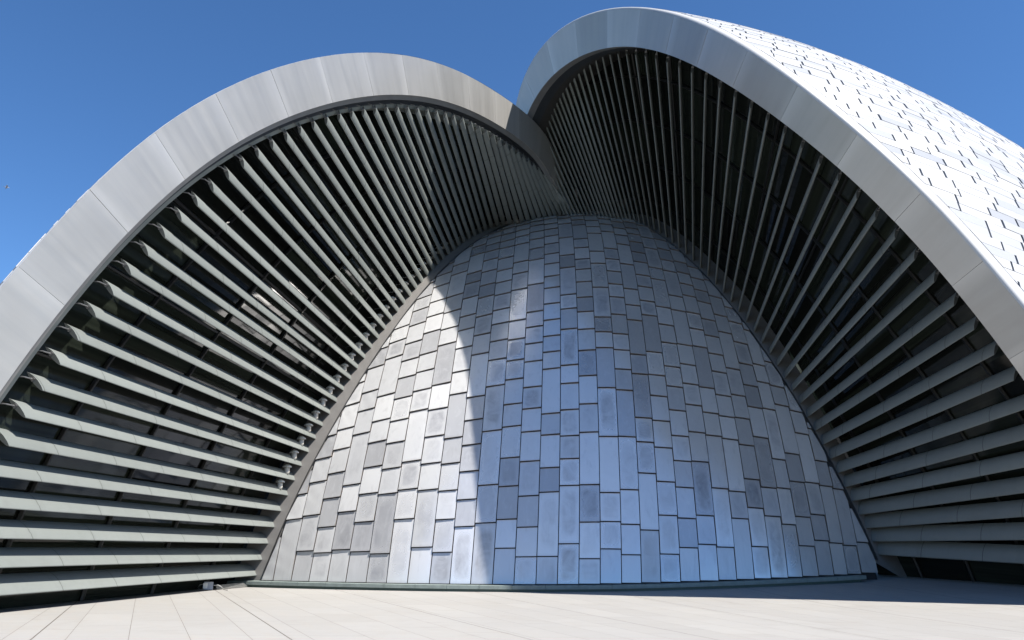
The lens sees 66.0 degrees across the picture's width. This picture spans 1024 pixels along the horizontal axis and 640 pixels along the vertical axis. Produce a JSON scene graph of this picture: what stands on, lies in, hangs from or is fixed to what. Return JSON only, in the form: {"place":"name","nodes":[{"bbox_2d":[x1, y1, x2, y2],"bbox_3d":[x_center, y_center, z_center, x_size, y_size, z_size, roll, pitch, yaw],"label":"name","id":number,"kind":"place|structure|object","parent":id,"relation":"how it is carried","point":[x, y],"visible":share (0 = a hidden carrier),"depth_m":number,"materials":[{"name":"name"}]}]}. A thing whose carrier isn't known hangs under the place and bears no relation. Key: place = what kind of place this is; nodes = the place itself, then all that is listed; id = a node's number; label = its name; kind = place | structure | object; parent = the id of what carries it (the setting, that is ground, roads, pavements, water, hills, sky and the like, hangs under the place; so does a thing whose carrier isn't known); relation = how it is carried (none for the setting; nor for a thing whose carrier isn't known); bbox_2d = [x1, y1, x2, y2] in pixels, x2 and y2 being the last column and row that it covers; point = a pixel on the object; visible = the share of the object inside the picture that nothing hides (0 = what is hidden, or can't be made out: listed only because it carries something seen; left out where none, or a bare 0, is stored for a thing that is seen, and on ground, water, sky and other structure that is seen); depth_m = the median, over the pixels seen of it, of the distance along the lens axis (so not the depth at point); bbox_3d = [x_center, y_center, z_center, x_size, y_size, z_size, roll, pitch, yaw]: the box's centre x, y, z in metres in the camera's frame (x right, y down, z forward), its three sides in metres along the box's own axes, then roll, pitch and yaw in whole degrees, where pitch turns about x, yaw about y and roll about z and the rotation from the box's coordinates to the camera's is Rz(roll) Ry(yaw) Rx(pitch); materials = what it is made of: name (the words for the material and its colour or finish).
{"place":"outdoors","nodes":[
{"label":"outdoors","id":0,"kind":"place"},
{"bbox_2d":[0,573,1023,639],"bbox_3d":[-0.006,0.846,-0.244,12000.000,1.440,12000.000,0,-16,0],"label":"plaza paving","id":1,"kind":"structure","parent":0,"point":[886,607],"depth_m":19.49,"materials":[{"name":"stone"}]},
{"bbox_2d":[198,582,225,589],"bbox_3d":[-11.072,9.875,29.254,1.086,0.299,0.287,3,-16,-10],"label":"junction box","id":2,"kind":"object","parent":1,"relation":"on","point":[207,585],"visible":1,"depth_m":29.14,"materials":[{"name":"grey paint"}]},
{"bbox_2d":[215,583,245,588],"bbox_3d":[-10.907,10.307,30.564,0.181,0.162,2.018,-4,-17,14],"label":"conduit bundle","id":3,"kind":"object","parent":1,"relation":"on","point":[234,585],"visible":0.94,"depth_m":30.59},
{"bbox_2d":[0,53,571,608],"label":"louvred shell","id":4,"kind":"object","parent":1,"relation":"on","point":[194,297],"visible":0.98,"depth_m":27.54,"materials":[{"name":"metal"}]},
{"bbox_2d":[272,479,284,489],"bbox_3d":[-9.953,6.942,33.319,0.779,0.440,0.391,-7,-18,24],"label":"bulkhead lamp","id":5,"kind":"object","parent":4,"relation":"attached to","point":[279,482],"visible":0.98,"depth_m":33.15,"materials":[{"name":"silver metal"}]},
{"bbox_2d":[279,464,291,473],"bbox_3d":[-9.755,6.374,33.667,0.779,0.440,0.391,-7,-18,24],"label":"bulkhead lamp","id":6,"kind":"object","parent":4,"relation":"attached to","point":[286,467],"visible":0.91,"depth_m":33.50,"materials":[{"name":"silver metal"}]},
{"bbox_2d":[286,449,298,459],"bbox_3d":[-9.550,5.820,34.024,0.779,0.440,0.391,-7,-18,24],"label":"bulkhead lamp","id":7,"kind":"object","parent":4,"relation":"attached to","point":[294,452],"visible":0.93,"depth_m":33.87,"materials":[{"name":"silver metal"}]},
{"bbox_2d":[293,436,305,445],"bbox_3d":[-9.339,5.280,34.389,0.779,0.440,0.391,-7,-18,24],"label":"bulkhead lamp","id":8,"kind":"object","parent":4,"relation":"attached to","point":[301,439],"visible":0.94,"depth_m":34.22,"materials":[{"name":"silver metal"}]},
{"bbox_2d":[302,423,312,432],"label":"bulkhead lamp","id":9,"kind":"object","parent":4,"relation":"attached to","point":[308,426],"visible":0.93,"depth_m":34.60,"materials":[{"name":"silver metal"}]},
{"bbox_2d":[310,410,319,419],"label":"bulkhead lamp","id":10,"kind":"object","parent":4,"relation":"attached to","point":[315,413],"visible":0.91,"depth_m":34.98,"materials":[{"name":"silver metal"}]},
{"bbox_2d":[317,397,326,406],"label":"bulkhead lamp","id":11,"kind":"object","parent":4,"relation":"attached to","point":[323,400],"visible":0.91,"depth_m":35.35,"materials":[{"name":"silver metal"}]},
{"bbox_2d":[326,386,333,394],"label":"bulkhead lamp","id":12,"kind":"object","parent":4,"relation":"attached to","point":[330,389],"visible":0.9,"depth_m":35.75,"materials":[{"name":"silver metal"}]},
{"bbox_2d":[333,374,341,382],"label":"bulkhead lamp","id":13,"kind":"object","parent":4,"relation":"attached to","point":[337,377],"visible":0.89,"depth_m":36.15,"materials":[{"name":"silver metal"}]},
{"bbox_2d":[332,363,348,370],"bbox_3d":[-7.968,2.242,36.740,0.779,0.440,0.391,-7,-18,24],"label":"bulkhead lamp","id":14,"kind":"object","parent":4,"relation":"attached to","point":[344,365],"visible":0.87,"depth_m":36.58,"materials":[{"name":"silver metal"}]},
{"bbox_2d":[340,352,355,359],"bbox_3d":[-7.726,1.761,37.173,0.779,0.440,0.391,-7,-18,24],"label":"bulkhead lamp","id":15,"kind":"object","parent":4,"relation":"attached to","point":[351,355],"visible":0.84,"depth_m":37.00,"materials":[{"name":"silver metal"}]},
{"bbox_2d":[346,342,362,349],"bbox_3d":[-7.480,1.287,37.613,0.779,0.440,0.391,-7,-18,24],"label":"bulkhead lamp","id":16,"kind":"object","parent":4,"relation":"attached to","point":[359,344],"visible":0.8,"depth_m":37.48,"materials":[{"name":"silver metal"}]},
{"bbox_2d":[353,332,369,339],"bbox_3d":[-7.231,0.820,38.061,0.779,0.440,0.391,-7,-18,24],"label":"bulkhead lamp","id":17,"kind":"object","parent":4,"relation":"attached to","point":[366,334],"visible":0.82,"depth_m":37.93,"materials":[{"name":"silver metal"}]},
{"bbox_2d":[227,575,866,591],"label":"stone kerb","id":18,"kind":"structure","parent":1,"relation":"on","point":[573,588],"depth_m":29.36,"materials":[{"name":"grey stone"}]},
{"bbox_2d":[260,212,877,584],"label":"panelled dome","id":19,"kind":"structure","parent":1,"relation":"on","point":[574,399],"depth_m":32.88,"materials":[{"name":"metal"}]},
{"bbox_2d":[516,7,1023,584],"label":"louvred shell","id":20,"kind":"object","parent":1,"relation":"on","point":[844,235],"visible":0.91,"depth_m":30.89,"materials":[{"name":"metal"}]},
{"bbox_2d":[0,0,1023,283],"label":"sky","id":21,"kind":"structure","parent":0,"point":[83,83],"materials":[{"name":"blue"}]}
]}

